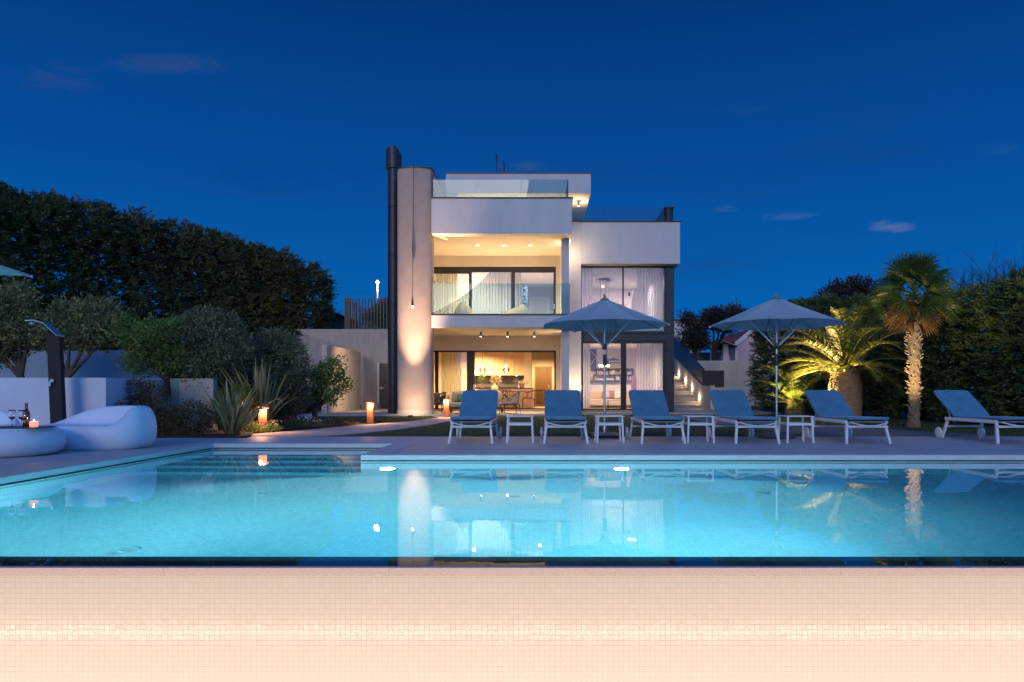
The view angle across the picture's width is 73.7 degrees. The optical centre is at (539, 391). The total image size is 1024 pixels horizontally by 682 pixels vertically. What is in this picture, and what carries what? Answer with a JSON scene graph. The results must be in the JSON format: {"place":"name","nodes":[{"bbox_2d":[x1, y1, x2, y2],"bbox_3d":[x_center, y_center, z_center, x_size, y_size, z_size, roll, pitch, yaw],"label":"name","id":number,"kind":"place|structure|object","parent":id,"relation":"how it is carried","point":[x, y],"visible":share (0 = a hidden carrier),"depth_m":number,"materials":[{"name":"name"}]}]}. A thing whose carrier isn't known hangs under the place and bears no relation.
{"place":"outdoors","nodes":[
{"label":"outdoors","id":0,"kind":"place"},
{"bbox_2d":[0,350,160,378],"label":"ramp wall","id":1,"kind":"structure","parent":0,"point":[97,364],"depth_m":17.00,"materials":[{"name":"blue paint"}]},
{"bbox_2d":[156,418,357,437],"bbox_3d":[-8.450,0.880,16.710,7.100,0.100,8.580,0,0,0],"label":"planting bed","id":2,"kind":"object","parent":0,"point":[222,434],"visible":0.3,"depth_m":14.11,"materials":[{"name":"soil"}]},
{"bbox_2d":[65,378,164,429],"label":"garden wall","id":3,"kind":"structure","parent":2,"relation":"on","point":[83,394],"depth_m":12.62,"materials":[{"name":"paint"}]},
{"bbox_2d":[120,373,171,421],"bbox_3d":[-7.749,0.211,13.423,1.088,1.133,0.755,0,0,0],"label":"creeping shrub","id":4,"kind":"object","parent":3,"relation":"on","point":[143,392],"visible":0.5,"depth_m":13.33,"materials":[{"name":"green plant"}]},
{"bbox_2d":[136,398,181,435],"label":"shrub","id":5,"kind":"object","parent":2,"relation":"on","point":[157,408],"visible":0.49,"depth_m":12.89,"materials":[{"name":"green plant"}]},
{"bbox_2d":[163,398,219,435],"bbox_3d":[-6.565,0.517,12.978,1.058,0.828,0.810,0,0,0],"label":"shrub","id":6,"kind":"object","parent":2,"relation":"on","point":[201,420],"visible":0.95,"depth_m":12.85,"materials":[{"name":"green plant"}]},
{"bbox_2d":[165,379,217,429],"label":"garden wall","id":7,"kind":"structure","parent":2,"relation":"on","point":[195,390],"depth_m":14.60,"materials":[{"name":"paint"}]},
{"bbox_2d":[205,377,257,414],"bbox_3d":[-6.602,0.199,14.618,0.993,1.016,0.885,0,0,0],"label":"glossy shrub","id":8,"kind":"object","parent":2,"relation":"on","point":[237,390],"visible":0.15,"depth_m":14.54,"materials":[{"name":"green plant"}]},
{"bbox_2d":[187,378,276,433],"bbox_3d":[-5.989,0.287,13.265,1.659,1.179,1.863,0,0,34],"label":"flax plant","id":9,"kind":"object","parent":2,"relation":"on","point":[232,413],"visible":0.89,"depth_m":13.21,"materials":[{"name":"green plant"}]},
{"bbox_2d":[258,406,268,432],"bbox_3d":[-5.844,0.595,14.415,0.184,0.550,0.180,0,0,1],"label":"bollard lamp","id":10,"kind":"object","parent":2,"relation":"on","point":[264,415],"visible":0.62,"depth_m":14.40,"materials":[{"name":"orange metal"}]},
{"bbox_2d":[216,356,311,428],"bbox_3d":[-6.241,0.028,15.462,2.053,1.695,2.424,0,0,0],"label":"flax plant","id":11,"kind":"object","parent":2,"relation":"on","point":[263,390],"visible":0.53,"depth_m":15.20,"materials":[{"name":"green plant"}]},
{"bbox_2d":[253,419,283,432],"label":"flower clump","id":12,"kind":"object","parent":2,"relation":"on","point":[267,428],"visible":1,"depth_m":14.21,"materials":[{"name":"green plant"}]},
{"bbox_2d":[244,386,303,425],"bbox_3d":[-6.467,0.342,16.208,1.817,1.162,1.000,0,0,0],"label":"glossy shrub","id":13,"kind":"object","parent":2,"relation":"on","point":[281,414],"visible":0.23,"depth_m":16.13,"materials":[{"name":"green plant"}]},
{"bbox_2d":[237,325,314,422],"bbox_3d":[-6.456,-0.412,16.617,1.908,2.412,1.722,0,0,0],"label":"clipped bush","id":14,"kind":"object","parent":2,"relation":"on","point":[288,381],"visible":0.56,"depth_m":16.44,"materials":[{"name":"green plant"}]},
{"bbox_2d":[283,415,323,425],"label":"flower clump","id":15,"kind":"object","parent":2,"relation":"on","point":[303,420],"visible":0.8,"depth_m":16.28,"materials":[{"name":"green plant"}]},
{"bbox_2d":[282,353,355,423],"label":"citrus tree","id":16,"kind":"object","parent":2,"relation":"on","point":[324,378],"visible":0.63,"depth_m":17.31,"materials":[{"name":"green plant"}]},
{"bbox_2d":[319,417,358,425],"bbox_3d":[-5.198,0.792,17.600,1.021,0.355,0.640,0,0,0],"label":"heather cushion","id":17,"kind":"object","parent":2,"relation":"on","point":[339,421],"visible":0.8,"depth_m":17.55,"materials":[{"name":"green plant"}]},
{"bbox_2d":[224,390,321,417],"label":"raised garden ground","id":18,"kind":"structure","parent":0,"point":[309,410],"depth_m":27.97,"materials":[{"name":"soil"}]},
{"bbox_2d":[0,183,41,349],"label":"cypress tree","id":19,"kind":"object","parent":18,"relation":"on","point":[7,253],"visible":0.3,"depth_m":22.44,"materials":[{"name":"green plant"}]},
{"bbox_2d":[0,275,56,377],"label":"citrus tree","id":20,"kind":"object","parent":18,"relation":"on","point":[11,326],"visible":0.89,"depth_m":14.50,"materials":[{"name":"green plant"}]},
{"bbox_2d":[0,180,96,349],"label":"cypress tree","id":21,"kind":"object","parent":18,"relation":"on","point":[50,204],"visible":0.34,"depth_m":23.25,"materials":[{"name":"green plant"}]},
{"bbox_2d":[26,292,130,377],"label":"citrus tree","id":22,"kind":"object","parent":18,"relation":"on","point":[88,328],"visible":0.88,"depth_m":14.42,"materials":[{"name":"green plant"}]},
{"bbox_2d":[21,188,145,350],"bbox_3d":[-16.942,-3.576,25.229,3.508,7.456,4.295,0,0,0],"label":"cypress tree","id":23,"kind":"object","parent":18,"relation":"on","point":[113,225],"visible":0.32,"depth_m":24.61,"materials":[{"name":"green plant"}]},
{"bbox_2d":[69,205,181,368],"bbox_3d":[-16.161,-3.573,26.736,3.570,7.451,4.147,0,0,0],"label":"cypress tree","id":24,"kind":"object","parent":18,"relation":"on","point":[135,225],"visible":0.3,"depth_m":26.25,"materials":[{"name":"green plant"}]},
{"bbox_2d":[106,311,194,394],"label":"lemon tree","id":25,"kind":"object","parent":18,"relation":"on","point":[135,334],"visible":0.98,"depth_m":14.43,"materials":[{"name":"green plant"}]},
{"bbox_2d":[116,215,219,374],"bbox_3d":[-15.322,-3.574,28.385,3.572,7.453,4.032,0,0,0],"label":"cypress tree","id":26,"kind":"object","parent":18,"relation":"on","point":[188,233],"visible":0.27,"depth_m":27.70,"materials":[{"name":"green plant"}]},
{"bbox_2d":[154,224,253,380],"bbox_3d":[-14.516,-3.539,29.885,3.555,7.383,4.143,0,0,0],"label":"cypress tree","id":27,"kind":"object","parent":18,"relation":"on","point":[217,238],"visible":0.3,"depth_m":29.25,"materials":[{"name":"green plant"}]},
{"bbox_2d":[160,303,259,400],"bbox_3d":[-7.429,-0.697,15.411,2.105,2.618,1.956,0,0,0],"label":"clipped bush","id":28,"kind":"object","parent":18,"relation":"on","point":[225,359],"visible":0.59,"depth_m":14.99,"materials":[{"name":"green plant"}]},
{"bbox_2d":[201,232,287,381],"bbox_3d":[-13.762,-3.591,31.515,3.338,7.487,4.316,0,0,44],"label":"cypress tree","id":29,"kind":"object","parent":18,"relation":"on","point":[257,248],"visible":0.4,"depth_m":30.98,"materials":[{"name":"green plant"}]},
{"bbox_2d":[231,240,312,383],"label":"cypress tree","id":30,"kind":"object","parent":18,"relation":"on","point":[281,257],"visible":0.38,"depth_m":32.45,"materials":[{"name":"green plant"}]},
{"bbox_2d":[266,259,338,371],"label":"cypress tree","id":31,"kind":"object","parent":18,"relation":"on","point":[322,284],"visible":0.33,"depth_m":34.34,"materials":[{"name":"green plant"}]},
{"bbox_2d":[312,312,359,328],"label":"shed","id":32,"kind":"structure","parent":18,"relation":"on","point":[339,322],"depth_m":38.00,"materials":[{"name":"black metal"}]},
{"bbox_2d":[247,416,455,437],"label":"garden path","id":33,"kind":"structure","parent":0,"point":[356,429],"depth_m":15.42,"materials":[{"name":"stone"}]},
{"bbox_2d":[359,299,385,327],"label":"dark bush","id":34,"kind":"object","parent":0,"point":[376,315],"visible":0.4,"depth_m":35.75,"materials":[{"name":"green plant"}]},
{"bbox_2d":[434,392,445,412],"bbox_3d":[-3.858,0.413,25.617,0.700,0.816,0.768,0,0,-30],"label":"rope armchair","id":35,"kind":"object","parent":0,"point":[439,398],"visible":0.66,"depth_m":25.50,"materials":[{"name":"fabric"}]},
{"bbox_2d":[476,384,533,407],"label":"kitchen island","id":36,"kind":"structure","parent":0,"point":[527,403],"depth_m":30.40,"materials":[{"name":"brown wood"}]},
{"bbox_2d":[0,437,1023,471],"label":"pool deck","id":37,"kind":"structure","parent":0,"point":[742,445],"depth_m":10.71,"materials":[{"name":"stone"}]},
{"bbox_2d":[0,410,19,425],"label":"lounge sofa","id":38,"kind":"object","parent":37,"relation":"on","point":[5,420],"visible":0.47,"depth_m":10.21,"materials":[{"name":"white plastic"}]},
{"bbox_2d":[0,265,32,277],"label":"parasol","id":39,"kind":"object","parent":37,"relation":"on","point":[4,270],"visible":1,"depth_m":7.02,"materials":[{"name":"fabric"}]},
{"bbox_2d":[0,425,66,457],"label":"lounge table","id":40,"kind":"object","parent":37,"relation":"on","point":[20,442],"visible":0.82,"depth_m":8.83,"materials":[{"name":"white plastic"}]},
{"bbox_2d":[25,319,66,423],"bbox_3d":[-8.803,-0.212,12.195,0.646,2.123,0.210,0,0,0],"label":"garden shower","id":41,"kind":"object","parent":37,"relation":"on","point":[56,380],"visible":0.92,"depth_m":12.16,"materials":[{"name":"metal"}]},
{"bbox_2d":[45,406,156,450],"bbox_3d":[-6.690,0.535,10.250,1.690,0.629,1.034,0,0,0],"label":"lounge sofa","id":42,"kind":"object","parent":37,"relation":"on","point":[117,427],"visible":0.8,"depth_m":9.98,"materials":[{"name":"white plastic"}]},
{"bbox_2d":[448,390,501,443],"bbox_3d":[-1.110,0.417,11.869,0.840,0.883,1.947,0,0,0],"label":"sun lounger","id":43,"kind":"object","parent":37,"relation":"on","point":[478,406],"visible":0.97,"depth_m":12.33,"materials":[{"name":"fabric"}]},
{"bbox_2d":[0,442,1023,681],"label":"swimming pool","id":44,"kind":"structure","parent":37,"relation":"in","point":[511,623],"depth_m":3.63,"materials":[{"name":"tile"}]},
{"bbox_2d":[0,449,1023,565],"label":"pool water","id":45,"kind":"structure","parent":44,"relation":"in","point":[279,507],"depth_m":5.24,"materials":[{"name":"blue liquid"}]},
{"bbox_2d":[506,415,533,442],"bbox_3d":[-0.325,0.627,11.400,0.464,0.447,0.464,0,0,0],"label":"side table","id":46,"kind":"object","parent":37,"relation":"on","point":[509,423],"visible":1,"depth_m":11.19,"materials":[{"name":"paint"}]},
{"bbox_2d":[540,390,588,443],"bbox_3d":[0.423,0.417,11.869,0.840,0.883,1.947,0,0,0],"label":"sun lounger","id":47,"kind":"object","parent":37,"relation":"on","point":[562,405],"visible":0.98,"depth_m":12.33,"materials":[{"name":"fabric"}]},
{"bbox_2d":[543,294,669,437],"bbox_3d":[1.197,-0.476,12.600,2.236,2.652,2.236,0,0,-2],"label":"parasol","id":48,"kind":"object","parent":37,"relation":"on","point":[604,314],"visible":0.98,"depth_m":12.57,"materials":[{"name":"fabric"}]},
{"bbox_2d":[594,415,624,442],"bbox_3d":[1.157,0.627,11.400,0.464,0.447,0.464,0,0,0],"label":"side table","id":49,"kind":"object","parent":37,"relation":"on","point":[598,423],"visible":1,"depth_m":11.19,"materials":[{"name":"paint"}]},
{"bbox_2d":[625,390,685,443],"bbox_3d":[1.990,0.417,11.869,0.840,0.883,1.947,0,0,0],"label":"sun lounger","id":50,"kind":"object","parent":37,"relation":"on","point":[649,406],"visible":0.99,"depth_m":12.33,"materials":[{"name":"fabric"}]},
{"bbox_2d":[681,415,714,442],"bbox_3d":[2.640,0.627,11.400,0.464,0.447,0.464,0,0,0],"label":"side table","id":51,"kind":"object","parent":37,"relation":"on","point":[688,423],"visible":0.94,"depth_m":11.19,"materials":[{"name":"paint"}]},
{"bbox_2d":[708,390,780,443],"bbox_3d":[3.498,0.417,11.869,0.840,0.883,1.947,0,0,0],"label":"sun lounger","id":52,"kind":"object","parent":37,"relation":"on","point":[732,406],"visible":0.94,"depth_m":12.31,"materials":[{"name":"fabric"}]},
{"bbox_2d":[709,293,846,438],"bbox_3d":[4.320,-0.476,12.450,2.236,2.652,2.236,0,0,-14],"label":"parasol","id":53,"kind":"object","parent":37,"relation":"on","point":[776,313],"visible":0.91,"depth_m":12.42,"materials":[{"name":"fabric"}]},
{"bbox_2d":[777,415,814,442],"bbox_3d":[4.270,0.627,11.400,0.464,0.447,0.464,0,0,0],"label":"side table","id":54,"kind":"object","parent":37,"relation":"on","point":[788,423],"visible":0.95,"depth_m":11.19,"materials":[{"name":"paint"}]},
{"bbox_2d":[804,390,891,443],"bbox_3d":[5.286,0.417,11.869,0.840,0.883,1.947,0,0,0],"label":"sun lounger","id":55,"kind":"object","parent":37,"relation":"on","point":[830,406],"visible":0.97,"depth_m":12.31,"materials":[{"name":"paint"}]},
{"bbox_2d":[933,390,1023,443],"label":"sun lounger","id":56,"kind":"object","parent":37,"relation":"on","point":[963,405],"visible":1,"depth_m":12.36,"materials":[{"name":"fabric"}]},
{"bbox_2d":[0,0,1023,391],"label":"sky","id":57,"kind":"structure","parent":0,"point":[795,146],"materials":[{"name":"blue"}]},
{"bbox_2d":[300,408,780,415],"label":"house terrace paving","id":58,"kind":"structure","parent":0,"point":[377,412],"depth_m":26.00,"materials":[{"name":"stone"}]},
{"bbox_2d":[446,391,504,412],"bbox_3d":[-2.447,0.396,25.936,2.203,0.848,0.882,0,0,0],"label":"outdoor sofa","id":59,"kind":"object","parent":58,"relation":"on","point":[454,402],"visible":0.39,"depth_m":26.08,"materials":[{"name":"beige fabric"}]},
{"bbox_2d":[499,391,520,413],"bbox_3d":[-1.075,0.413,25.342,0.700,0.816,0.768,0,0,14],"label":"rope armchair","id":60,"kind":"object","parent":58,"relation":"on","point":[515,400],"visible":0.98,"depth_m":25.09,"materials":[{"name":"grey fabric"}]},
{"bbox_2d":[256,394,1023,436],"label":"ground","id":61,"kind":"structure","parent":0,"point":[500,421],"depth_m":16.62,"materials":[{"name":"green plant"}]},
{"bbox_2d":[0,378,49,424],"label":"garden wall","id":62,"kind":"structure","parent":61,"relation":"on","point":[16,394],"depth_m":12.62,"materials":[{"name":"paint"}]},
{"bbox_2d":[281,329,387,407],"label":"retaining wall","id":63,"kind":"structure","parent":61,"relation":"on","point":[371,345],"depth_m":33.00,"materials":[{"name":"paint"}]},
{"bbox_2d":[344,298,387,328],"bbox_3d":[-7.434,-3.774,33.160,4.068,1.526,0.120,0,0,0],"label":"slat railing","id":64,"kind":"object","parent":63,"relation":"on","point":[347,313],"visible":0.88,"depth_m":33.10,"materials":[{"name":"black metal"}]},
{"bbox_2d":[377,363,387,407],"bbox_3d":[-6.603,-0.270,33.040,2.485,2.241,0.120,0,0,0],"label":"service door","id":65,"kind":"structure","parent":63,"relation":"attached to","point":[384,385],"depth_m":33.05,"materials":[{"name":"grey paint"}]},
{"bbox_2d":[322,344,360,412],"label":"screen wall","id":66,"kind":"structure","parent":61,"relation":"on","point":[351,400],"depth_m":29.60,"materials":[{"name":"concrete"}]},
{"bbox_2d":[366,402,374,423],"bbox_3d":[-4.584,0.580,18.465,0.184,0.580,0.180,0,0,4],"label":"bollard lamp","id":67,"kind":"object","parent":61,"relation":"on","point":[370,412],"visible":1,"depth_m":18.45,"materials":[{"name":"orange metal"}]},
{"bbox_2d":[386,146,680,413],"bbox_3d":[-0.133,-4.173,31.230,11.205,10.245,13.940,0,0,0],"label":"villa","id":68,"kind":"object","parent":61,"relation":"on","point":[433,229],"visible":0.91,"depth_m":26.40,"materials":[{"name":"paint"}]},
{"bbox_2d":[441,352,461,407],"bbox_3d":[-3.700,-0.605,28.600,0.858,2.690,0.100,0,0,0],"label":"curtain","id":69,"kind":"object","parent":68,"relation":"hanging from","point":[451,371],"visible":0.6,"depth_m":28.59,"materials":[{"name":"white fabric"}]},
{"bbox_2d":[435,274,468,313],"bbox_3d":[-3.659,-3.925,28.700,1.471,2.550,0.125,0,0,0],"label":"curtain","id":70,"kind":"object","parent":68,"relation":"hanging from","point":[449,298],"visible":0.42,"depth_m":28.70,"materials":[{"name":"white fabric"}]},
{"bbox_2d":[454,301,473,313],"bbox_3d":[-2.931,-3.083,26.600,0.933,0.865,0.783,0,0,0],"label":"bean bag","id":71,"kind":"object","parent":68,"relation":"on","point":[463,307],"visible":0.57,"depth_m":26.36,"materials":[{"name":"fabric"}]},
{"bbox_2d":[473,272,510,313],"bbox_3d":[-1.991,-3.925,28.700,1.650,2.550,0.125,0,0,0],"label":"curtain","id":72,"kind":"object","parent":68,"relation":"hanging from","point":[491,298],"visible":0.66,"depth_m":28.69,"materials":[{"name":"white fabric"}]},
{"bbox_2d":[434,350,555,408],"bbox_3d":[-2.115,-0.475,28.240,5.570,2.430,0.100,0,0,0],"label":"sliding window","id":73,"kind":"structure","parent":68,"relation":"in","point":[470,353],"depth_m":28.21,"materials":[{"name":"metal"}]},
{"bbox_2d":[434,267,555,313],"bbox_3d":[-2.115,-3.900,28.240,5.570,2.500,0.100,0,0,0],"label":"sliding window","id":74,"kind":"structure","parent":68,"relation":"in","point":[437,270],"depth_m":28.21,"materials":[{"name":"metal"}]},
{"bbox_2d":[475,352,523,389],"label":"kitchen units","id":75,"kind":"object","parent":68,"relation":"on","point":[493,362],"visible":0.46,"depth_m":32.42},
{"bbox_2d":[505,304,529,313],"bbox_3d":[-0.976,-3.023,26.600,1.250,0.745,0.783,0,0,0],"label":"bean bag","id":76,"kind":"object","parent":68,"relation":"on","point":[521,309],"visible":0.48,"depth_m":26.38,"materials":[{"name":"fabric"}]},
{"bbox_2d":[515,273,520,306],"bbox_3d":[-0.943,-3.925,28.750,0.341,2.550,0.124,0,0,0],"label":"curtain","id":77,"kind":"object","parent":68,"relation":"hanging from","point":[517,290],"visible":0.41,"depth_m":28.76,"materials":[{"name":"white fabric"}]},
{"bbox_2d":[583,343,589,408],"bbox_3d":[1.877,-0.620,27.300,0.307,2.720,0.124,0,0,0],"label":"curtain","id":78,"kind":"object","parent":68,"relation":"hanging from","point":[586,375],"visible":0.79,"depth_m":27.31,"materials":[{"name":"white fabric"}]},
{"bbox_2d":[582,268,591,307],"bbox_3d":[1.894,-3.690,27.300,0.410,2.480,0.124,0,0,0],"label":"curtain","id":79,"kind":"object","parent":68,"relation":"hanging from","point":[586,286],"visible":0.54,"depth_m":27.30,"materials":[{"name":"white fabric"}]},
{"bbox_2d":[590,349,595,370],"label":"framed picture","id":80,"kind":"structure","parent":68,"relation":"attached to","point":[592,359],"depth_m":32.10},
{"bbox_2d":[590,390,630,405],"bbox_3d":[3.206,0.290,31.310,1.970,0.720,0.820,0,0,0],"label":"sofa","id":81,"kind":"object","parent":68,"relation":"on","point":[596,397],"visible":0.54,"depth_m":30.91,"materials":[{"name":"fabric"}]},
{"bbox_2d":[590,368,632,380],"bbox_3d":[3.359,-0.783,32.040,2.014,0.588,0.280,0,0,0],"label":"wall shelf","id":82,"kind":"object","parent":68,"relation":"attached to","point":[612,374],"depth_m":31.90,"materials":[{"name":"wood"}]},
{"bbox_2d":[606,349,620,362],"bbox_3d":[3.491,-1.675,32.111,0.722,0.702,0.038,0,0,0],"label":"framed picture","id":83,"kind":"object","parent":68,"relation":"attached to","point":[613,355],"visible":0.8,"depth_m":32.10,"materials":[{"name":"paper"}]},
{"bbox_2d":[581,266,665,331],"bbox_3d":[3.276,-3.630,26.900,3.348,2.580,0.080,0,0,0],"label":"tall window","id":84,"kind":"structure","parent":68,"relation":"in","point":[622,267],"depth_m":26.86,"materials":[{"name":"metal"}]},
{"bbox_2d":[581,341,665,409],"bbox_3d":[3.276,-0.625,26.890,3.348,2.730,0.100,0,0,0],"label":"tall window","id":85,"kind":"structure","parent":68,"relation":"in","point":[623,343],"depth_m":26.86,"materials":[{"name":"metal"}]},
{"bbox_2d":[637,343,662,390],"bbox_3d":[4.436,-0.620,27.300,1.126,2.720,0.150,0,0,0],"label":"curtain","id":86,"kind":"object","parent":68,"relation":"hanging from","point":[649,366],"visible":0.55,"depth_m":27.30,"materials":[{"name":"white fabric"}]},
{"bbox_2d":[637,268,663,328],"bbox_3d":[4.436,-3.690,27.300,1.126,2.480,0.150,0,0,0],"label":"curtain","id":87,"kind":"object","parent":68,"relation":"hanging from","point":[650,292],"visible":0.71,"depth_m":27.30,"materials":[{"name":"white fabric"}]},
{"bbox_2d":[674,337,724,408],"bbox_3d":[7.218,-1.180,38.850,3.236,4.160,15.900,0,0,0],"label":"outdoor stairs","id":88,"kind":"structure","parent":61,"relation":"on","point":[701,381],"depth_m":34.00,"materials":[{"name":"stone"}]},
{"bbox_2d":[698,361,797,405],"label":"beige retaining wall","id":89,"kind":"structure","parent":61,"relation":"on","point":[735,377],"depth_m":41.00,"materials":[{"name":"paint"}]},
{"bbox_2d":[744,298,816,410],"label":"cypress tree","id":90,"kind":"object","parent":61,"relation":"on","point":[760,344],"visible":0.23,"depth_m":30.15,"materials":[{"name":"green plant"}]},
{"bbox_2d":[743,364,829,417],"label":"date palm","id":91,"kind":"object","parent":61,"relation":"on","point":[795,401],"visible":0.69,"depth_m":23.92,"materials":[{"name":"green plant"}]},
{"bbox_2d":[767,292,838,412],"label":"cypress tree","id":92,"kind":"object","parent":61,"relation":"on","point":[808,304],"visible":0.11,"depth_m":27.52,"materials":[{"name":"green plant"}]},
{"bbox_2d":[791,291,879,413],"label":"cypress tree","id":93,"kind":"object","parent":61,"relation":"on","point":[823,301],"visible":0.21,"depth_m":25.41,"materials":[{"name":"green plant"}]},
{"bbox_2d":[759,306,930,415],"bbox_3d":[8.749,-0.748,20.024,4.689,3.395,4.803,0,0,21],"label":"date palm","id":94,"kind":"object","parent":61,"relation":"on","point":[844,367],"visible":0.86,"depth_m":19.56,"materials":[{"name":"green plant"}]},
{"bbox_2d":[809,273,886,310],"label":"olive tree","id":95,"kind":"object","parent":61,"relation":"on","point":[843,288],"visible":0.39,"depth_m":33.68,"materials":[{"name":"green plant"}]},
{"bbox_2d":[825,294,926,416],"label":"cypress tree","id":96,"kind":"object","parent":61,"relation":"on","point":[870,311],"visible":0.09,"depth_m":22.62,"materials":[{"name":"green plant"}]},
{"bbox_2d":[864,248,962,427],"bbox_3d":[9.170,-1.342,16.751,2.186,4.485,2.130,0,0,0],"label":"fan palm","id":97,"kind":"object","parent":61,"relation":"on","point":[914,314],"visible":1,"depth_m":16.61,"materials":[{"name":"green plant"}]},
{"bbox_2d":[861,295,980,419],"bbox_3d":[11.909,-1.001,21.320,3.341,4.110,3.991,0,0,0],"label":"cypress tree","id":98,"kind":"object","parent":61,"relation":"on","point":[885,398],"visible":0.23,"depth_m":20.98,"materials":[{"name":"green plant"}]},
{"bbox_2d":[906,260,996,328],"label":"bare tree","id":99,"kind":"object","parent":61,"relation":"on","point":[963,281],"visible":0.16,"depth_m":26.92,"materials":[{"name":"brown plant"}]},
{"bbox_2d":[920,277,1023,422],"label":"cypress tree","id":100,"kind":"object","parent":61,"relation":"on","point":[927,399],"visible":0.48,"depth_m":18.54,"materials":[{"name":"green plant"}]},
{"bbox_2d":[950,245,1023,368],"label":"bare tree","id":101,"kind":"object","parent":61,"relation":"on","point":[993,272],"visible":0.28,"depth_m":26.45,"materials":[{"name":"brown plant"}]},
{"bbox_2d":[966,264,1023,424],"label":"cypress tree","id":102,"kind":"object","parent":61,"relation":"on","point":[1011,288],"visible":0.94,"depth_m":17.01,"materials":[{"name":"green plant"}]},
{"bbox_2d":[699,330,778,360],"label":"pink house","id":103,"kind":"structure","parent":0,"point":[741,339],"depth_m":50.00,"materials":[{"name":"paint"}]},
{"bbox_2d":[669,414,1013,436],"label":"gravel path","id":104,"kind":"structure","parent":0,"point":[840,432],"depth_m":14.71,"materials":[{"name":"grey gravel"}]},
{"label":"upper terrace ground","id":105,"kind":"structure","parent":0,"visible":0},
{"bbox_2d":[674,308,714,360],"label":"olive tree","id":106,"kind":"object","parent":105,"relation":"on","point":[693,338],"visible":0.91,"depth_m":43.20,"materials":[{"name":"green plant"}]},
{"bbox_2d":[691,341,738,360],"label":"garden pavilion","id":107,"kind":"structure","parent":105,"relation":"on","point":[724,347],"depth_m":46.56,"materials":[{"name":"paint"}]},
{"bbox_2d":[698,298,747,360],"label":"olive tree","id":108,"kind":"object","parent":105,"relation":"on","point":[712,315],"visible":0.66,"depth_m":43.22,"materials":[{"name":"green plant"}]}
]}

